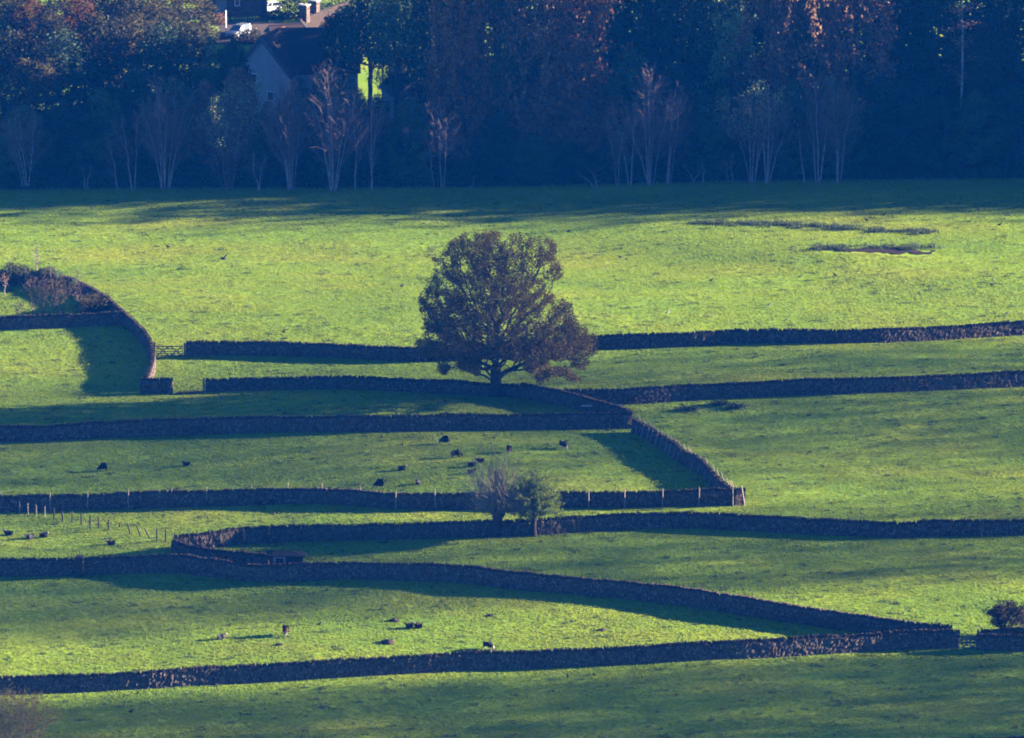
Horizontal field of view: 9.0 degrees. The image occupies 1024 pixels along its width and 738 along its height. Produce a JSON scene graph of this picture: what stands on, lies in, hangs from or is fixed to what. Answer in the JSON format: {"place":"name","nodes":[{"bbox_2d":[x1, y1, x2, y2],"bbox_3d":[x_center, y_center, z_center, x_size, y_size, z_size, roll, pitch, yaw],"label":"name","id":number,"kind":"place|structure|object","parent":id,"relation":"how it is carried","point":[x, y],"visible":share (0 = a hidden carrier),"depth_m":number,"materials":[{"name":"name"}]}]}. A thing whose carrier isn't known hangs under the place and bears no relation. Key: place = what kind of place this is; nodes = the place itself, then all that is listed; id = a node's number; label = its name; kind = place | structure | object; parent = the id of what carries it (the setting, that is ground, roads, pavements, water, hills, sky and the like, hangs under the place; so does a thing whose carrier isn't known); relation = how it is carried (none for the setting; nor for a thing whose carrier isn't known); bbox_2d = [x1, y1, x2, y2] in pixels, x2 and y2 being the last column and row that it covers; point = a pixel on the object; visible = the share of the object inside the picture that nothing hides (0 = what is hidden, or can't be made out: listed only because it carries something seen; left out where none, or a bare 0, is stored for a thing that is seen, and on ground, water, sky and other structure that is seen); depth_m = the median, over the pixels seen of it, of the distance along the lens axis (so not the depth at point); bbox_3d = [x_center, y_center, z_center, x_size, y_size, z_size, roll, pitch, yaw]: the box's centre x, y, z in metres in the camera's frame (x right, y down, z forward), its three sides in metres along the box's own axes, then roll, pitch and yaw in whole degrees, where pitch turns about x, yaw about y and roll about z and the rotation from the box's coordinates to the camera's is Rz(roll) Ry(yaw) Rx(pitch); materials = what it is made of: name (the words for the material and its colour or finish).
{"place":"outdoors","nodes":[
{"label":"outdoors","id":0,"kind":"place"},
{"bbox_2d":[0,0,1023,737],"bbox_3d":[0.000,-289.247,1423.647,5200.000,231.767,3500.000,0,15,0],"label":"ground","id":1,"kind":"structure","parent":0,"point":[952,250],"depth_m":752.64,"materials":[{"name":"green plant"}]},
{"bbox_2d":[0,26,40,148],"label":"tree","id":2,"kind":"object","parent":1,"relation":"on","point":[5,63],"visible":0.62,"depth_m":894.93,"materials":[{"name":"green plant"}]},
{"bbox_2d":[0,0,47,77],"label":"tree","id":3,"kind":"object","parent":1,"relation":"on","point":[8,7],"visible":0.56,"depth_m":937.21,"materials":[{"name":"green plant"}]},
{"bbox_2d":[0,261,56,287],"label":"hedge","id":4,"kind":"object","parent":1,"relation":"on","point":[11,267],"visible":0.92,"depth_m":827.59,"materials":[{"name":"green plant"}]},
{"bbox_2d":[0,104,58,182],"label":"tree","id":5,"kind":"object","parent":1,"relation":"on","point":[6,168],"visible":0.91,"depth_m":883.36,"materials":[{"name":"green plant"}]},
{"bbox_2d":[0,0,60,75],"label":"tree","id":6,"kind":"object","parent":1,"relation":"on","point":[28,8],"visible":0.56,"depth_m":936.12,"materials":[{"name":"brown plant"}]},
{"bbox_2d":[0,683,62,737],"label":"corner bush","id":7,"kind":"object","parent":1,"relation":"on","point":[8,721],"visible":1,"depth_m":642.95,"materials":[{"name":"brown plant"}]},
{"bbox_2d":[0,105,66,188],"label":"bare birch","id":8,"kind":"object","parent":1,"relation":"on","point":[29,139],"visible":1,"depth_m":878.84,"materials":[{"name":"brown plant"}]},
{"bbox_2d":[4,54,69,166],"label":"tree","id":9,"kind":"object","parent":1,"relation":"on","point":[40,65],"visible":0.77,"depth_m":888.32,"materials":[{"name":"green plant"}]},
{"bbox_2d":[0,556,75,576],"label":"dry stone wall","id":10,"kind":"structure","parent":1,"relation":"on","point":[30,566],"depth_m":704.22,"materials":[{"name":"grey stone"}]},
{"bbox_2d":[24,0,72,82],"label":"tree","id":11,"kind":"object","parent":1,"relation":"on","point":[42,21],"visible":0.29,"depth_m":933.43,"materials":[{"name":"green plant"}]},
{"bbox_2d":[0,311,125,329],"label":"dry stone wall","id":12,"kind":"structure","parent":1,"relation":"on","point":[70,320],"depth_m":806.34,"materials":[{"name":"grey stone"}]},
{"bbox_2d":[25,29,106,151],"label":"tree","id":13,"kind":"object","parent":1,"relation":"on","point":[66,46],"visible":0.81,"depth_m":890.88,"materials":[{"name":"green plant"}]},
{"bbox_2d":[45,0,106,67],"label":"tree","id":14,"kind":"object","parent":1,"relation":"on","point":[78,11],"visible":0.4,"depth_m":940.61,"materials":[{"name":"green plant"}]},
{"bbox_2d":[0,270,155,378],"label":"dry stone wall","id":15,"kind":"structure","parent":1,"relation":"on","point":[140,333],"depth_m":806.57,"materials":[{"name":"grey stone"}]},
{"bbox_2d":[79,291,110,313],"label":"bramble","id":16,"kind":"object","parent":1,"relation":"on","point":[95,302],"visible":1,"depth_m":811.76,"materials":[{"name":"brown plant"}]},
{"bbox_2d":[57,11,135,150],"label":"tree","id":17,"kind":"object","parent":1,"relation":"on","point":[99,47],"visible":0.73,"depth_m":894.95,"materials":[{"name":"green plant"}]},
{"bbox_2d":[63,87,134,181],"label":"tree","id":18,"kind":"object","parent":1,"relation":"on","point":[100,141],"visible":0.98,"depth_m":883.67,"materials":[{"name":"green plant"}]},
{"bbox_2d":[89,9,174,130],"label":"tree","id":19,"kind":"object","parent":1,"relation":"on","point":[134,26],"visible":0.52,"depth_m":898.64,"materials":[{"name":"green plant"}]},
{"bbox_2d":[104,66,172,177],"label":"tree","id":20,"kind":"object","parent":1,"relation":"on","point":[137,91],"visible":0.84,"depth_m":885.13,"materials":[{"name":"green plant"}]},
{"bbox_2d":[98,0,180,59],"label":"tree","id":21,"kind":"object","parent":1,"relation":"on","point":[142,6],"visible":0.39,"depth_m":945.00,"materials":[{"name":"green plant"}]},
{"bbox_2d":[140,377,173,393],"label":"dry stone wall","id":22,"kind":"structure","parent":1,"relation":"on","point":[162,385],"depth_m":779.92,"materials":[{"name":"grey stone"}]},
{"bbox_2d":[125,15,201,128],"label":"tree","id":23,"kind":"object","parent":1,"relation":"on","point":[157,51],"visible":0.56,"depth_m":893.38,"materials":[{"name":"green plant"}]},
{"bbox_2d":[129,73,202,189],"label":"bare birch","id":24,"kind":"object","parent":1,"relation":"on","point":[158,138],"visible":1,"depth_m":877.42,"materials":[{"name":"brown plant"}]},
{"bbox_2d":[134,74,210,178],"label":"tree","id":25,"kind":"object","parent":1,"relation":"on","point":[184,90],"visible":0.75,"depth_m":884.78,"materials":[{"name":"green plant"}]},
{"bbox_2d":[143,0,223,55],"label":"tree","id":26,"kind":"object","parent":1,"relation":"on","point":[201,23],"visible":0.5,"depth_m":953.22,"materials":[{"name":"green plant"}]},
{"bbox_2d":[161,21,217,121],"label":"tree","id":27,"kind":"object","parent":1,"relation":"on","point":[194,44],"visible":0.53,"depth_m":895.88,"materials":[{"name":"green plant"}]},
{"bbox_2d":[173,78,238,179],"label":"tree","id":28,"kind":"object","parent":1,"relation":"on","point":[203,91],"visible":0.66,"depth_m":883.81,"materials":[{"name":"green plant"}]},
{"bbox_2d":[186,32,236,154],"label":"tree","id":29,"kind":"object","parent":1,"relation":"on","point":[208,68],"visible":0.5,"depth_m":890.76,"materials":[{"name":"green plant"}]},
{"bbox_2d":[171,538,268,564],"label":"dry stone wall","id":30,"kind":"structure","parent":1,"relation":"on","point":[242,556],"depth_m":708.47,"materials":[{"name":"grey stone"}]},
{"bbox_2d":[208,35,257,152],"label":"tree","id":31,"kind":"object","parent":1,"relation":"on","point":[229,58],"visible":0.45,"depth_m":888.95,"materials":[{"name":"green plant"}]},
{"bbox_2d":[199,0,266,17],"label":"brown house","id":32,"kind":"structure","parent":1,"relation":"on","point":[244,6],"depth_m":984.37,"materials":[{"name":"stone"}]},
{"bbox_2d":[190,74,279,191],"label":"bare birch","id":33,"kind":"object","parent":1,"relation":"on","point":[215,110],"visible":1,"depth_m":876.65,"materials":[{"name":"brown plant"}]},
{"bbox_2d":[213,67,262,175],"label":"tree","id":34,"kind":"object","parent":1,"relation":"on","point":[235,77],"visible":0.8,"depth_m":884.21,"materials":[{"name":"green plant"}]},
{"bbox_2d":[241,100,291,182],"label":"tree","id":35,"kind":"object","parent":1,"relation":"on","point":[259,143],"visible":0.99,"depth_m":881.29,"materials":[{"name":"green plant"}]},
{"bbox_2d":[257,118,310,184],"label":"tree","id":36,"kind":"object","parent":1,"relation":"on","point":[270,161],"visible":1,"depth_m":880.54,"materials":[{"name":"green plant"}]},
{"bbox_2d":[266,550,306,564],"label":"field hut","id":37,"kind":"object","parent":1,"relation":"on","point":[281,556],"visible":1,"depth_m":701.75,"materials":[{"name":"grey stone"}]},
{"bbox_2d":[253,69,325,190],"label":"bare birch","id":38,"kind":"object","parent":1,"relation":"on","point":[290,140],"visible":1,"depth_m":875.95,"materials":[{"name":"brown plant"}]},
{"bbox_2d":[234,25,360,114],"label":"white house","id":39,"kind":"structure","parent":1,"relation":"on","point":[287,53],"depth_m":921.15,"materials":[{"name":"stone"}]},
{"bbox_2d":[274,75,325,182],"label":"tree","id":40,"kind":"object","parent":1,"relation":"on","point":[306,147],"visible":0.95,"depth_m":881.43,"materials":[{"name":"green plant"}]},
{"bbox_2d":[296,2,334,26],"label":"brown roofed house","id":41,"kind":"structure","parent":1,"relation":"on","point":[306,19],"depth_m":945.88,"materials":[{"name":"stone"}]},
{"bbox_2d":[0,411,632,442],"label":"dry stone wall","id":42,"kind":"structure","parent":1,"relation":"on","point":[228,424],"depth_m":757.72,"materials":[{"name":"grey stone"}]},
{"bbox_2d":[304,67,353,180],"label":"tree","id":43,"kind":"object","parent":1,"relation":"on","point":[348,158],"visible":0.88,"depth_m":882.10,"materials":[{"name":"green plant"}]},
{"bbox_2d":[293,60,375,191],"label":"bare birch","id":44,"kind":"object","parent":1,"relation":"on","point":[338,133],"visible":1,"depth_m":875.46,"materials":[{"name":"brown plant"}]},
{"bbox_2d":[316,3,364,124],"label":"tree","id":45,"kind":"object","parent":1,"relation":"on","point":[328,29],"visible":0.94,"depth_m":900.76,"materials":[{"name":"green plant"}]},
{"bbox_2d":[328,75,372,170],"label":"tree","id":46,"kind":"object","parent":1,"relation":"on","point":[359,104],"visible":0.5,"depth_m":887.31,"materials":[{"name":"green plant"}]},
{"bbox_2d":[205,375,518,397],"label":"dry stone wall","id":47,"kind":"structure","parent":1,"relation":"on","point":[401,384],"depth_m":779.92,"materials":[{"name":"grey stone"}]},
{"bbox_2d":[335,0,400,148],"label":"tree","id":48,"kind":"object","parent":1,"relation":"on","point":[360,11],"visible":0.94,"depth_m":895.90,"materials":[{"name":"green plant"}]},
{"bbox_2d":[0,487,745,512],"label":"dry stone wall","id":49,"kind":"structure","parent":1,"relation":"on","point":[153,499],"depth_m":729.14,"materials":[{"name":"grey stone"}]},
{"bbox_2d":[351,92,406,179],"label":"tree","id":50,"kind":"object","parent":1,"relation":"on","point":[382,141],"visible":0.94,"depth_m":883.72,"materials":[{"name":"green plant"}]},
{"bbox_2d":[359,0,424,136],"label":"tree","id":51,"kind":"object","parent":1,"relation":"on","point":[394,10],"visible":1,"depth_m":891.71,"materials":[{"name":"green plant"}]},
{"bbox_2d":[378,59,434,145],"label":"tree","id":52,"kind":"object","parent":1,"relation":"on","point":[404,94],"visible":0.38,"depth_m":902.18,"materials":[{"name":"plant"}]},
{"bbox_2d":[380,1,442,111],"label":"tree","id":53,"kind":"object","parent":1,"relation":"on","point":[389,73],"visible":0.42,"depth_m":901.33,"materials":[{"name":"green plant"}]},
{"bbox_2d":[403,0,474,138],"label":"tree","id":54,"kind":"object","parent":1,"relation":"on","point":[424,40],"visible":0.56,"depth_m":891.18,"materials":[{"name":"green plant"}]},
{"bbox_2d":[422,0,501,170],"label":"tree","id":55,"kind":"object","parent":1,"relation":"on","point":[449,59],"visible":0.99,"depth_m":883.14,"materials":[{"name":"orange plant"}]},
{"bbox_2d":[414,53,514,173],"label":"tree","id":56,"kind":"object","parent":1,"relation":"on","point":[464,143],"visible":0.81,"depth_m":885.80,"materials":[{"name":"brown plant"}]},
{"bbox_2d":[0,628,959,694],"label":"dry stone wall","id":57,"kind":"structure","parent":1,"relation":"on","point":[728,649],"depth_m":671.41,"materials":[{"name":"grey stone"}]},
{"bbox_2d":[461,0,531,136],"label":"tree","id":58,"kind":"object","parent":1,"relation":"on","point":[496,113],"visible":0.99,"depth_m":884.86,"materials":[{"name":"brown plant"}]},
{"bbox_2d":[458,441,536,537],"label":"pollard willow","id":59,"kind":"object","parent":1,"relation":"on","point":[497,502],"visible":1,"depth_m":714.99,"materials":[{"name":"brown plant"}]},
{"bbox_2d":[413,230,597,397],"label":"oak tree","id":60,"kind":"object","parent":1,"relation":"on","point":[500,347],"visible":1,"depth_m":770.61,"materials":[{"name":"brown plant"}]},
{"bbox_2d":[0,129,1023,189],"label":"undergrowth","id":61,"kind":"object","parent":1,"relation":"on","point":[686,178],"visible":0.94,"depth_m":883.57,"materials":[{"name":"green plant"}]},
{"bbox_2d":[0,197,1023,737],"bbox_3d":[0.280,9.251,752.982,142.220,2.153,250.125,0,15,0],"label":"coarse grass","id":62,"kind":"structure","parent":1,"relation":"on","point":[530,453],"depth_m":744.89,"materials":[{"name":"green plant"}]},
{"bbox_2d":[83,553,952,633],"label":"dry stone wall","id":63,"kind":"structure","parent":1,"relation":"on","point":[624,589],"depth_m":696.75,"materials":[{"name":"grey stone"}]},
{"bbox_2d":[499,466,565,536],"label":"pollard willow","id":64,"kind":"object","parent":1,"relation":"on","point":[542,499],"visible":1,"depth_m":714.91,"materials":[{"name":"green plant"}]},
{"bbox_2d":[490,0,576,142],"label":"tree","id":65,"kind":"object","parent":1,"relation":"on","point":[536,34],"visible":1,"depth_m":883.02,"materials":[{"name":"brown plant"}]},
{"bbox_2d":[519,382,632,418],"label":"dry stone wall","id":66,"kind":"structure","parent":1,"relation":"on","point":[560,397],"depth_m":770.28,"materials":[{"name":"grey stone"}]},
{"bbox_2d":[530,0,635,146],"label":"tree","id":67,"kind":"object","parent":1,"relation":"on","point":[582,55],"visible":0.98,"depth_m":883.06,"materials":[{"name":"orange plant"}]},
{"bbox_2d":[550,64,631,174],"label":"tree","id":68,"kind":"object","parent":1,"relation":"on","point":[581,111],"visible":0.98,"depth_m":885.38,"materials":[{"name":"green plant"}]},
{"bbox_2d":[173,510,1023,547],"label":"dry stone wall","id":69,"kind":"structure","parent":1,"relation":"on","point":[291,533],"depth_m":717.61,"materials":[{"name":"grey stone"}]},
{"bbox_2d":[186,320,1023,361],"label":"dry stone wall","id":70,"kind":"structure","parent":1,"relation":"on","point":[628,340],"depth_m":798.95,"materials":[{"name":"grey stone"}]},
{"bbox_2d":[563,1,656,114],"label":"tree","id":71,"kind":"object","parent":1,"relation":"on","point":[625,20],"visible":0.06,"depth_m":914.81,"materials":[{"name":"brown plant"}]},
{"bbox_2d":[594,46,668,175],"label":"tree","id":72,"kind":"object","parent":1,"relation":"on","point":[630,64],"visible":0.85,"depth_m":884.86,"materials":[{"name":"green plant"}]},
{"bbox_2d":[600,0,682,126],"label":"tree","id":73,"kind":"object","parent":1,"relation":"on","point":[614,35],"visible":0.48,"depth_m":893.30,"materials":[{"name":"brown plant"}]},
{"bbox_2d":[615,62,679,185],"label":"bare birch","id":74,"kind":"object","parent":1,"relation":"on","point":[647,118],"visible":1,"depth_m":879.05,"materials":[{"name":"brown plant"}]},
{"bbox_2d":[627,59,705,177],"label":"tree","id":75,"kind":"object","parent":1,"relation":"on","point":[668,68],"visible":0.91,"depth_m":884.49,"materials":[{"name":"green plant"}]},
{"bbox_2d":[650,82,696,184],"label":"tree","id":76,"kind":"object","parent":1,"relation":"on","point":[676,128],"visible":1,"depth_m":880.35,"materials":[{"name":"brown plant"}]},
{"bbox_2d":[632,0,720,127],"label":"tree","id":77,"kind":"object","parent":1,"relation":"on","point":[693,8],"visible":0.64,"depth_m":895.75,"materials":[{"name":"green plant"}]},
{"bbox_2d":[631,418,741,505],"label":"dry stone wall","id":78,"kind":"structure","parent":1,"relation":"on","point":[686,458],"depth_m":745.74,"materials":[{"name":"grey stone"}]},
{"bbox_2d":[675,0,755,149],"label":"tree","id":79,"kind":"object","parent":1,"relation":"on","point":[730,11],"visible":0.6,"depth_m":898.77,"materials":[{"name":"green plant"}]},
{"bbox_2d":[692,10,757,144],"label":"tree","id":80,"kind":"object","parent":1,"relation":"on","point":[732,28],"visible":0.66,"depth_m":895.00,"materials":[{"name":"green plant"}]},
{"bbox_2d":[707,73,792,182],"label":"bare birch","id":81,"kind":"object","parent":1,"relation":"on","point":[740,129],"visible":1,"depth_m":881.49,"materials":[{"name":"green plant"}]},
{"bbox_2d":[720,80,794,176],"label":"tree","id":82,"kind":"object","parent":1,"relation":"on","point":[736,148],"visible":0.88,"depth_m":886.84,"materials":[{"name":"green plant"}]},
{"bbox_2d":[720,0,807,134],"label":"tree","id":83,"kind":"object","parent":1,"relation":"on","point":[764,9],"visible":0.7,"depth_m":891.03,"materials":[{"name":"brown plant"}]},
{"bbox_2d":[745,84,799,183],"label":"bare birch","id":84,"kind":"object","parent":1,"relation":"on","point":[772,147],"visible":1,"depth_m":880.51,"materials":[{"name":"brown plant"}]},
{"bbox_2d":[752,80,828,176],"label":"tree","id":85,"kind":"object","parent":1,"relation":"on","point":[794,90],"visible":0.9,"depth_m":885.64,"materials":[{"name":"green plant"}]},
{"bbox_2d":[564,370,1023,404],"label":"dry stone wall","id":86,"kind":"structure","parent":1,"relation":"on","point":[785,387],"depth_m":774.96,"materials":[{"name":"grey stone"}]},
{"bbox_2d":[764,0,851,137],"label":"tree","id":87,"kind":"object","parent":1,"relation":"on","point":[814,40],"visible":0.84,"depth_m":888.09,"materials":[{"name":"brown plant"}]},
{"bbox_2d":[691,217,945,251],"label":"rushes","id":88,"kind":"object","parent":1,"relation":"on","point":[876,229],"visible":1,"depth_m":855.12,"materials":[{"name":"plant"}]},
{"bbox_2d":[800,69,848,182],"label":"bare birch","id":89,"kind":"object","parent":1,"relation":"on","point":[816,112],"visible":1,"depth_m":880.23,"materials":[{"name":"brown plant"}]},
{"bbox_2d":[791,74,867,177],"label":"tree","id":90,"kind":"object","parent":1,"relation":"on","point":[829,160],"visible":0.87,"depth_m":885.97,"materials":[{"name":"green plant"}]},
{"bbox_2d":[812,70,871,182],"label":"bare birch","id":91,"kind":"object","parent":1,"relation":"on","point":[834,122],"visible":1,"depth_m":879.64,"materials":[{"name":"brown plant"}]},
{"bbox_2d":[810,0,902,141],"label":"tree","id":92,"kind":"object","parent":1,"relation":"on","point":[880,59],"visible":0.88,"depth_m":890.16,"materials":[{"name":"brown plant"}]},
{"bbox_2d":[833,65,915,175],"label":"tree","id":93,"kind":"object","parent":1,"relation":"on","point":[882,101],"visible":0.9,"depth_m":886.81,"materials":[{"name":"green plant"}]},
{"bbox_2d":[860,0,940,127],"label":"tree","id":94,"kind":"object","parent":1,"relation":"on","point":[916,22],"visible":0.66,"depth_m":897.90,"materials":[{"name":"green plant"}]},
{"bbox_2d":[899,0,965,146],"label":"tree","id":95,"kind":"object","parent":1,"relation":"on","point":[940,80],"visible":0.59,"depth_m":895.79,"materials":[{"name":"green plant"}]},
{"bbox_2d":[940,0,985,127],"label":"birch tree","id":96,"kind":"object","parent":1,"relation":"on","point":[962,25],"visible":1,"depth_m":890.54,"materials":[{"name":"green plant"}]},
{"bbox_2d":[935,89,1011,173],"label":"tree","id":97,"kind":"object","parent":1,"relation":"on","point":[977,117],"visible":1,"depth_m":887.32,"materials":[{"name":"green plant"}]},
{"bbox_2d":[948,22,1020,157],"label":"tree","id":98,"kind":"object","parent":1,"relation":"on","point":[989,56],"visible":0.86,"depth_m":893.68,"materials":[{"name":"green plant"}]},
{"bbox_2d":[946,0,1023,111],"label":"tree","id":99,"kind":"object","parent":1,"relation":"on","point":[978,18],"visible":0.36,"depth_m":904.48,"materials":[{"name":"green plant"}]},
{"bbox_2d":[975,632,1023,651],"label":"dry stone wall","id":100,"kind":"structure","parent":1,"relation":"on","point":[1002,642],"depth_m":678.34,"materials":[{"name":"grey stone"}]},
{"bbox_2d":[979,0,1023,151],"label":"tree","id":101,"kind":"object","parent":1,"relation":"on","point":[1019,72],"visible":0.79,"depth_m":896.25,"materials":[{"name":"green plant"}]},
{"bbox_2d":[982,600,1023,628],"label":"thorn bush","id":102,"kind":"object","parent":1,"relation":"on","point":[1002,614],"visible":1,"depth_m":681.82,"materials":[{"name":"brown plant"}]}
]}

